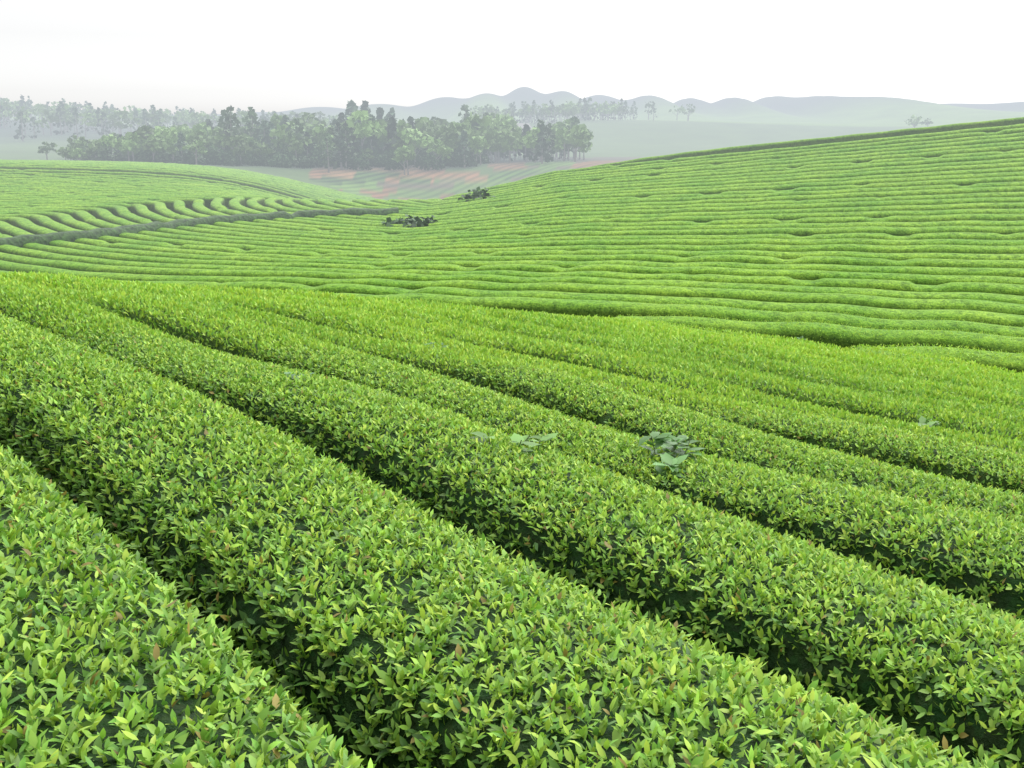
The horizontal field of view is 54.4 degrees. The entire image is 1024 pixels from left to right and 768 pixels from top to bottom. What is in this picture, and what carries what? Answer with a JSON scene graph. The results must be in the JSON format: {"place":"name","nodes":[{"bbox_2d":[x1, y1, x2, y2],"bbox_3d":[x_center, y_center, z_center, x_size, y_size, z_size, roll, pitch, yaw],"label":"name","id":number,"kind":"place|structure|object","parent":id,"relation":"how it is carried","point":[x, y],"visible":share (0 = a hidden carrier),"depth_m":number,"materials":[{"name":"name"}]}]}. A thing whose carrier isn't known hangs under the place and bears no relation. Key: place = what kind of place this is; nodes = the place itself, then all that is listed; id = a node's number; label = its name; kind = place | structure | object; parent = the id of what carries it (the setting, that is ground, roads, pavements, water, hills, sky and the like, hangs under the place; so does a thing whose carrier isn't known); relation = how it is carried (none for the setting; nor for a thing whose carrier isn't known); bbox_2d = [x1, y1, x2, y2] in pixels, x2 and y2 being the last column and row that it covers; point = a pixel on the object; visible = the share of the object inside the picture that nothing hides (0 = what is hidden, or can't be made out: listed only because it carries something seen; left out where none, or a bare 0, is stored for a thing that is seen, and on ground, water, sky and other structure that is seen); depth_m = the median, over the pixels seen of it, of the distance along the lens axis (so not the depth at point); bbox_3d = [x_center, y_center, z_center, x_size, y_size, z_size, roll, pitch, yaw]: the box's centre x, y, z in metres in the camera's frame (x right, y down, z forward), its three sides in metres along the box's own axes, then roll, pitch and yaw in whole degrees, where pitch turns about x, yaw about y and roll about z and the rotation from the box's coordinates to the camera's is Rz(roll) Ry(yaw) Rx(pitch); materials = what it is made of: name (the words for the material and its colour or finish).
{"place":"outdoors","nodes":[
{"label":"outdoors","id":0,"kind":"place"},
{"bbox_2d":[0,87,1023,208],"bbox_3d":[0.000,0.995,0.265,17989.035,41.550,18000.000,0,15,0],"label":"terrain","id":1,"kind":"structure","parent":0,"point":[728,122],"depth_m":375.34,"materials":[{"name":"grey"}]},
{"bbox_2d":[0,207,398,247],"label":"dirt path","id":2,"kind":"structure","parent":1,"relation":"on","point":[47,238],"depth_m":69.56,"materials":[{"name":"soil"}]},
{"bbox_2d":[73,139,495,227],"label":"shrubs","id":3,"kind":"object","parent":1,"relation":"on","point":[282,158],"visible":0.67,"depth_m":205.44,"materials":[{"name":"green plant"}]},
{"bbox_2d":[0,95,933,174],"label":"trees","id":4,"kind":"object","parent":1,"relation":"on","point":[486,128],"visible":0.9,"depth_m":223.43,"materials":[{"name":"green plant"}]},
{"bbox_2d":[0,117,1023,767],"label":"tea rows","id":5,"kind":"object","parent":1,"relation":"on","point":[898,227],"visible":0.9,"depth_m":39.85,"materials":[{"name":"green plant"}]},
{"bbox_2d":[0,462,1023,767],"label":"tea bushes","id":6,"kind":"object","parent":5,"relation":"attached to","point":[738,678],"visible":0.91,"depth_m":3.08,"materials":[{"name":"green plant"}]},
{"bbox_2d":[0,312,1023,623],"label":"tea bushes","id":7,"kind":"object","parent":5,"relation":"attached to","point":[70,356],"visible":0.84,"depth_m":5.87,"materials":[{"name":"green plant"}]},
{"bbox_2d":[0,270,1023,454],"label":"tea bushes","id":8,"kind":"object","parent":5,"relation":"attached to","point":[188,298],"visible":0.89,"depth_m":14.02,"materials":[{"name":"green plant"}]},
{"bbox_2d":[517,123,532,130],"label":"farm house","id":9,"kind":"structure","parent":1,"relation":"on","point":[520,124],"depth_m":328.91,"materials":[{"name":"white"}]},
{"bbox_2d":[251,336,940,477],"bbox_3d":[5.586,-0.392,18.956,5.638,5.452,28.468,7,17,26],"label":"weed","id":10,"kind":"object","parent":1,"relation":"on","point":[664,440],"depth_m":6.56,"materials":[{"name":"green plant"}]},
{"bbox_2d":[0,0,1023,114],"label":"sky","id":11,"kind":"structure","parent":0,"point":[200,55],"materials":[{"name":"white"}]}
]}

